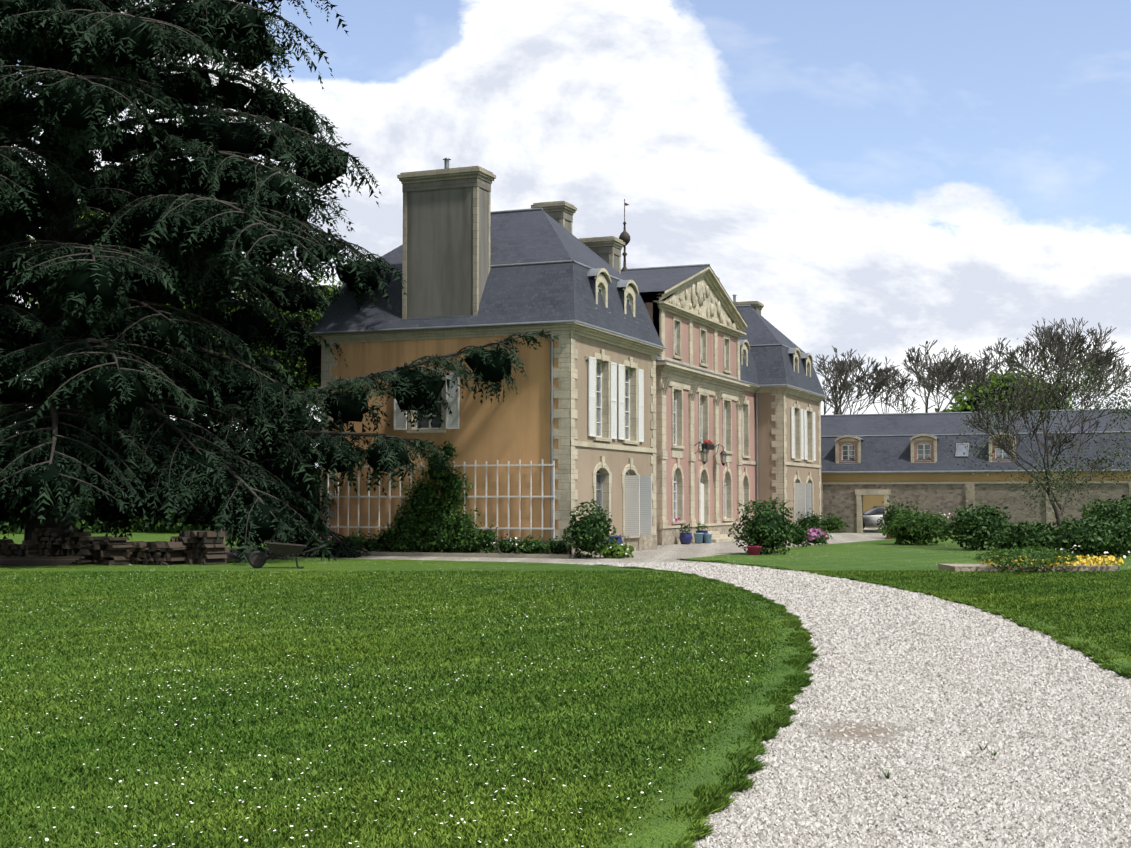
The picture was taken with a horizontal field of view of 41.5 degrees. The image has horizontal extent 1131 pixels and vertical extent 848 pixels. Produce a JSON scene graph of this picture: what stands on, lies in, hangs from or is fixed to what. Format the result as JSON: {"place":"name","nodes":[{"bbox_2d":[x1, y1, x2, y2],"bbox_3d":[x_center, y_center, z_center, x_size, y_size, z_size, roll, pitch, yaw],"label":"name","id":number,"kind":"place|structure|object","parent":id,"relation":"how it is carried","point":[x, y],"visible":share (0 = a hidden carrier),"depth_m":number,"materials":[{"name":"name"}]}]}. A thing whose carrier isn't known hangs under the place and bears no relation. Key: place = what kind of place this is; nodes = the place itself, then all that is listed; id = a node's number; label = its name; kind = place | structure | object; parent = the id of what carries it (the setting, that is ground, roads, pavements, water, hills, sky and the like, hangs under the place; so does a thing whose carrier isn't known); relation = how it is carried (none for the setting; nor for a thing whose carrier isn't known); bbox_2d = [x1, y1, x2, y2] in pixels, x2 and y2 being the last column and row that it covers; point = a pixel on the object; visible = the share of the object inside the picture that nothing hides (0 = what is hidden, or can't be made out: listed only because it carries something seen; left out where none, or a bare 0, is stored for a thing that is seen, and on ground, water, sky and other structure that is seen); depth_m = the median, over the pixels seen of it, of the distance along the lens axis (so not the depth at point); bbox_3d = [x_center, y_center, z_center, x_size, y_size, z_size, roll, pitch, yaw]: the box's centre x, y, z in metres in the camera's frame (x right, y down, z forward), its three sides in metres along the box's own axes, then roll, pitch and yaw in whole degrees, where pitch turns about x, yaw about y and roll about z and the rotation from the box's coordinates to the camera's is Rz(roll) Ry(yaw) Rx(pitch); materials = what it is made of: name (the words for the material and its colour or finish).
{"place":"outdoors","nodes":[
{"label":"outdoors","id":0,"kind":"place"},
{"bbox_2d":[219,262,341,407],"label":"green tree leaves","id":1,"kind":"object","parent":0,"point":[294,367],"depth_m":95.60,"materials":[{"name":"green plant"}]},
{"bbox_2d":[0,529,1130,847],"bbox_3d":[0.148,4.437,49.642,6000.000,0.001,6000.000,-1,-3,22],"label":"ground","id":2,"kind":"structure","parent":0,"point":[888,555],"depth_m":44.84,"materials":[{"name":"green plant"}]},
{"bbox_2d":[0,528,229,564],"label":"firewood","id":3,"kind":"object","parent":2,"relation":"on","point":[196,547],"visible":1,"depth_m":44.09,"materials":[{"name":"brown wood"}]},
{"bbox_2d":[22,202,246,341],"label":"green tree leaves","id":4,"kind":"object","parent":2,"relation":"on","point":[30,238],"depth_m":95.91,"materials":[{"name":"green plant"}]},
{"bbox_2d":[0,470,319,533],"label":"hedge","id":5,"kind":"object","parent":2,"relation":"on","point":[94,528],"depth_m":84.22,"materials":[{"name":"green plant"}]},
{"bbox_2d":[206,520,237,540],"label":"shrub","id":6,"kind":"object","parent":2,"relation":"on","point":[226,538],"depth_m":68.51,"materials":[{"name":"green plant"}]},
{"bbox_2d":[0,0,524,560],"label":"cedar needles","id":7,"kind":"object","parent":2,"relation":"on","point":[86,134],"visible":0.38,"depth_m":47.94,"materials":[{"name":"green plant"}]},
{"bbox_2d":[248,542,325,568],"bbox_3d":[-7.801,3.676,41.811,2.148,0.739,0.712,0,-3,-8],"label":"wheelbarrow","id":8,"kind":"object","parent":2,"relation":"on","point":[257,559],"visible":0.98,"depth_m":41.59,"materials":[{"name":"metal"}]},
{"bbox_2d":[0,0,589,565],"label":"cedar","id":9,"kind":"object","parent":2,"relation":"on","point":[346,406],"depth_m":47.47,"materials":[{"name":"green plant"}]},
{"bbox_2d":[298,362,315,413],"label":"green tree","id":10,"kind":"object","parent":2,"relation":"on","point":[300,389],"visible":0.04,"depth_m":99.45,"materials":[{"name":"grey plant"}]},
{"bbox_2d":[342,530,365,550],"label":"bed plant","id":11,"kind":"object","parent":2,"relation":"on","point":[357,539],"depth_m":51.82,"materials":[{"name":"green plant"}]},
{"bbox_2d":[360,533,382,551],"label":"bed plant","id":12,"kind":"object","parent":2,"relation":"on","point":[370,546],"depth_m":51.57,"materials":[{"name":"green plant"}]},
{"bbox_2d":[376,522,396,551],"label":"bed plant","id":13,"kind":"object","parent":2,"relation":"on","point":[383,542],"depth_m":51.59,"materials":[{"name":"green plant"}]},
{"bbox_2d":[387,539,414,551],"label":"bed plant","id":14,"kind":"object","parent":2,"relation":"on","point":[402,547],"depth_m":50.96,"materials":[{"name":"green plant"}]},
{"bbox_2d":[397,522,425,551],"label":"bed plant","id":15,"kind":"object","parent":2,"relation":"on","point":[409,542],"depth_m":51.00,"materials":[{"name":"green plant"}]},
{"bbox_2d":[413,537,436,552],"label":"bed plant","id":16,"kind":"object","parent":2,"relation":"on","point":[424,544],"depth_m":50.74,"materials":[{"name":"green plant"}]},
{"bbox_2d":[385,441,482,552],"bbox_3d":[-4.446,2.542,51.102,3.781,3.990,1.379,-1,-3,22],"label":"bush","id":17,"kind":"object","parent":2,"relation":"on","point":[429,510],"depth_m":50.98,"materials":[{"name":"green plant"}]},
{"bbox_2d":[426,521,453,552],"bbox_3d":[-4.202,3.872,50.703,1.025,1.243,1.060,-1,-3,22],"label":"bed plant","id":18,"kind":"object","parent":2,"relation":"on","point":[439,537],"depth_m":50.49,"materials":[{"name":"green plant"}]},
{"bbox_2d":[447,538,467,552],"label":"bed plant","id":19,"kind":"object","parent":2,"relation":"on","point":[453,545],"depth_m":50.31,"materials":[{"name":"green plant"}]},
{"bbox_2d":[458,531,483,552],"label":"bed plant","id":20,"kind":"object","parent":2,"relation":"on","point":[478,548],"depth_m":50.02,"materials":[{"name":"green plant"}]},
{"bbox_2d":[470,522,501,552],"bbox_3d":[-2.621,3.858,49.997,1.091,1.246,0.970,-1,-3,22],"label":"bed plant","id":21,"kind":"object","parent":2,"relation":"on","point":[484,543],"depth_m":49.84,"materials":[{"name":"green plant"}]},
{"bbox_2d":[494,534,519,553],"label":"bed plant","id":22,"kind":"object","parent":2,"relation":"on","point":[502,547],"depth_m":49.79,"materials":[{"name":"green plant"}]},
{"bbox_2d":[513,535,536,553],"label":"bed plant","id":23,"kind":"object","parent":2,"relation":"on","point":[524,544],"depth_m":49.56,"materials":[{"name":"green plant"}]},
{"bbox_2d":[518,535,546,553],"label":"bed plant","id":24,"kind":"object","parent":2,"relation":"on","point":[540,551],"depth_m":49.41,"materials":[{"name":"green plant"}]},
{"bbox_2d":[542,536,569,554],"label":"bed plant","id":25,"kind":"object","parent":2,"relation":"on","point":[559,547],"depth_m":49.16,"materials":[{"name":"green plant"}]},
{"bbox_2d":[0,543,1128,846],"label":"daisies","id":26,"kind":"object","parent":2,"relation":"on","point":[374,697],"visible":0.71,"depth_m":14.06,"materials":[{"name":"white plant"}]},
{"bbox_2d":[309,157,826,554],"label":"chateau","id":27,"kind":"structure","parent":2,"relation":"on","point":[656,392],"depth_m":53.07,"materials":[{"name":"stone"}]},
{"bbox_2d":[226,538,1130,847],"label":"lawn edge","id":28,"kind":"object","parent":2,"relation":"on","point":[672,830],"visible":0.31,"depth_m":11.56,"materials":[{"name":"green plant"}]},
{"bbox_2d":[875,499,922,537],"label":"lawn shrub","id":29,"kind":"object","parent":28,"relation":"on","point":[887,517],"depth_m":73.00,"materials":[{"name":"green plant"}]},
{"bbox_2d":[226,533,1130,847],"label":"gravel drive","id":30,"kind":"structure","parent":2,"relation":"on","point":[666,553],"depth_m":13.39,"materials":[{"name":"grey gravel"}]},
{"bbox_2d":[561,499,620,557],"bbox_3d":[0.793,3.415,48.731,1.906,1.956,1.998,-1,-3,22],"label":"shrub","id":31,"kind":"object","parent":30,"relation":"on","point":[571,541],"depth_m":48.29,"materials":[{"name":"green plant"}]},
{"bbox_2d":[596,540,634,558],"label":"flowering plant","id":32,"kind":"object","parent":30,"relation":"on","point":[620,547],"depth_m":48.56,"materials":[{"name":"green plant"}]},
{"bbox_2d":[787,520,810,546],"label":"shrub","id":33,"kind":"object","parent":30,"relation":"on","point":[804,538],"depth_m":58.99,"materials":[{"name":"green plant"}]},
{"bbox_2d":[797,517,821,530],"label":"shrub","id":34,"kind":"object","parent":30,"relation":"on","point":[811,523],"visible":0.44,"depth_m":78.02,"materials":[{"name":"green plant"}]},
{"bbox_2d":[793,508,831,529],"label":"shrub","id":35,"kind":"object","parent":30,"relation":"on","point":[814,516],"visible":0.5,"depth_m":78.13,"materials":[{"name":"green plant"}]},
{"bbox_2d":[804,525,831,544],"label":"flowering bush","id":36,"kind":"object","parent":30,"relation":"on","point":[821,541],"depth_m":61.65,"materials":[{"name":"pink plant"}]},
{"bbox_2d":[558,562,1130,847],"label":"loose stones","id":37,"kind":"object","parent":30,"relation":"on","point":[850,827],"visible":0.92,"depth_m":12.01,"materials":[{"name":"white gravel"}]},
{"bbox_2d":[679,559,1130,680],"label":"lawn fringe","id":38,"kind":"object","parent":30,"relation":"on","point":[1103,659],"visible":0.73,"depth_m":22.92,"materials":[{"name":"green plant"}]},
{"bbox_2d":[881,741,1065,847],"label":"gravel weeds","id":39,"kind":"object","parent":30,"relation":"on","point":[888,774],"visible":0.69,"depth_m":11.16,"materials":[{"name":"green plant"}]},
{"bbox_2d":[594,564,820,847],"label":"lawn fringe","id":40,"kind":"object","parent":2,"relation":"on","point":[711,799],"visible":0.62,"depth_m":11.98,"materials":[{"name":"green plant"}]},
{"bbox_2d":[303,530,1119,571],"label":"garden hardscape","id":41,"kind":"structure","parent":2,"relation":"on","point":[702,536],"depth_m":49.00,"materials":[{"name":"stone"}]},
{"bbox_2d":[679,523,691,532],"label":"pot plant","id":42,"kind":"object","parent":41,"relation":"on","point":[684,527],"visible":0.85,"depth_m":63.74,"materials":[{"name":"green plant"}]},
{"bbox_2d":[694,523,707,530],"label":"pot plant","id":43,"kind":"object","parent":41,"relation":"on","point":[701,527],"visible":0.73,"depth_m":65.58,"materials":[{"name":"green plant"}]},
{"bbox_2d":[980,556,1018,565],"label":"flowers","id":44,"kind":"object","parent":41,"relation":"on","point":[991,562],"visible":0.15,"depth_m":39.24,"materials":[{"name":"yellow plant"}]},
{"bbox_2d":[964,545,1079,572],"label":"bed greens","id":45,"kind":"object","parent":41,"relation":"on","point":[1028,552],"visible":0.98,"depth_m":38.83,"materials":[{"name":"green plant"}]},
{"bbox_2d":[1021,556,1059,566],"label":"flowers","id":46,"kind":"object","parent":41,"relation":"on","point":[1046,565],"visible":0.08,"depth_m":38.78,"materials":[{"name":"yellow plant"}]},
{"bbox_2d":[1043,555,1076,565],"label":"flowers","id":47,"kind":"object","parent":41,"relation":"on","point":[1067,564],"visible":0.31,"depth_m":38.88,"materials":[{"name":"yellow plant"}]},
{"bbox_2d":[1054,555,1086,565],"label":"flowers","id":48,"kind":"object","parent":41,"relation":"on","point":[1076,561],"visible":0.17,"depth_m":39.39,"materials":[{"name":"yellow plant"}]},
{"bbox_2d":[1074,555,1105,566],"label":"flowers","id":49,"kind":"object","parent":41,"relation":"on","point":[1095,557],"visible":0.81,"depth_m":39.25,"materials":[{"name":"yellow plant"}]},
{"bbox_2d":[1085,555,1124,565],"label":"flowers","id":50,"kind":"object","parent":41,"relation":"on","point":[1114,559],"visible":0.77,"depth_m":39.32,"materials":[{"name":"yellow plant"}]},
{"bbox_2d":[728,497,801,554],"bbox_3d":[6.944,3.583,52.415,2.582,2.063,2.420,-1,-3,22],"label":"lawn shrub","id":51,"kind":"object","parent":2,"relation":"on","point":[789,530],"depth_m":51.98,"materials":[{"name":"green plant"}]},
{"bbox_2d":[877,507,954,544],"bbox_3d":[14.947,4.373,63.590,3.411,1.649,3.506,-1,-3,22],"label":"shrub","id":52,"kind":"object","parent":2,"relation":"on","point":[932,518],"depth_m":62.83,"materials":[{"name":"green plant"}]},
{"bbox_2d":[812,317,1130,414],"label":"bare trees","id":53,"kind":"object","parent":2,"relation":"on","point":[942,371],"visible":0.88,"depth_m":118.72,"materials":[{"name":"grey plant"}]},
{"bbox_2d":[987,338,1070,409],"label":"spring leaves","id":54,"kind":"object","parent":53,"relation":"attached to","point":[1013,361],"visible":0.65,"depth_m":108.43,"materials":[{"name":"green plant"}]},
{"bbox_2d":[1045,350,1113,408],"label":"spring leaves","id":55,"kind":"object","parent":53,"relation":"on","point":[1077,379],"visible":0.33,"depth_m":113.06,"materials":[{"name":"green plant"}]},
{"bbox_2d":[821,408,1130,532],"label":"service wing","id":56,"kind":"structure","parent":2,"relation":"on","point":[870,463],"depth_m":85.30,"materials":[{"name":"grey stone"}]},
{"bbox_2d":[938,501,1021,549],"bbox_3d":[15.810,3.896,56.873,3.192,1.904,3.228,-1,-3,22],"label":"shrub","id":57,"kind":"object","parent":2,"relation":"on","point":[979,512],"depth_m":56.26,"materials":[{"name":"green plant"}]},
{"bbox_2d":[983,520,1074,550],"bbox_3d":[16.240,3.955,51.468,3.516,1.273,3.260,-1,-3,22],"label":"bush","id":58,"kind":"object","parent":2,"relation":"on","point":[1037,527],"depth_m":50.78,"materials":[{"name":"green plant"}]},
{"bbox_2d":[934,343,1130,526],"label":"young tree","id":59,"kind":"object","parent":2,"relation":"on","point":[1125,411],"depth_m":57.89,"materials":[{"name":"green plant"}]},
{"bbox_2d":[1044,514,1130,556],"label":"shrub","id":60,"kind":"object","parent":2,"relation":"on","point":[1106,534],"depth_m":49.51,"materials":[{"name":"green plant"}]},
{"bbox_2d":[1055,544,1129,557],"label":"flowers","id":61,"kind":"object","parent":2,"relation":"on","point":[1105,552],"visible":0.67,"depth_m":47.96,"materials":[{"name":"white"}]},
{"bbox_2d":[1078,499,1113,528],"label":"shrub","id":62,"kind":"object","parent":2,"relation":"on","point":[1086,514],"depth_m":65.87,"materials":[{"name":"green plant"}]},
{"bbox_2d":[1081,495,1130,551],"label":"shrub","id":63,"kind":"object","parent":2,"relation":"on","point":[1106,505],"depth_m":54.01,"materials":[{"name":"green plant"}]},
{"bbox_2d":[11,0,1130,467],"label":"sky","id":64,"kind":"structure","parent":0,"point":[887,178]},
{"bbox_2d":[821,513,850,532],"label":"bush","id":65,"kind":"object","parent":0,"point":[838,518],"depth_m":85.05,"materials":[{"name":"green plant"}]},
{"bbox_2d":[935,368,1078,411],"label":"green tree leaves","id":66,"kind":"object","parent":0,"point":[961,403],"depth_m":126.08,"materials":[{"name":"green plant"}]}
]}

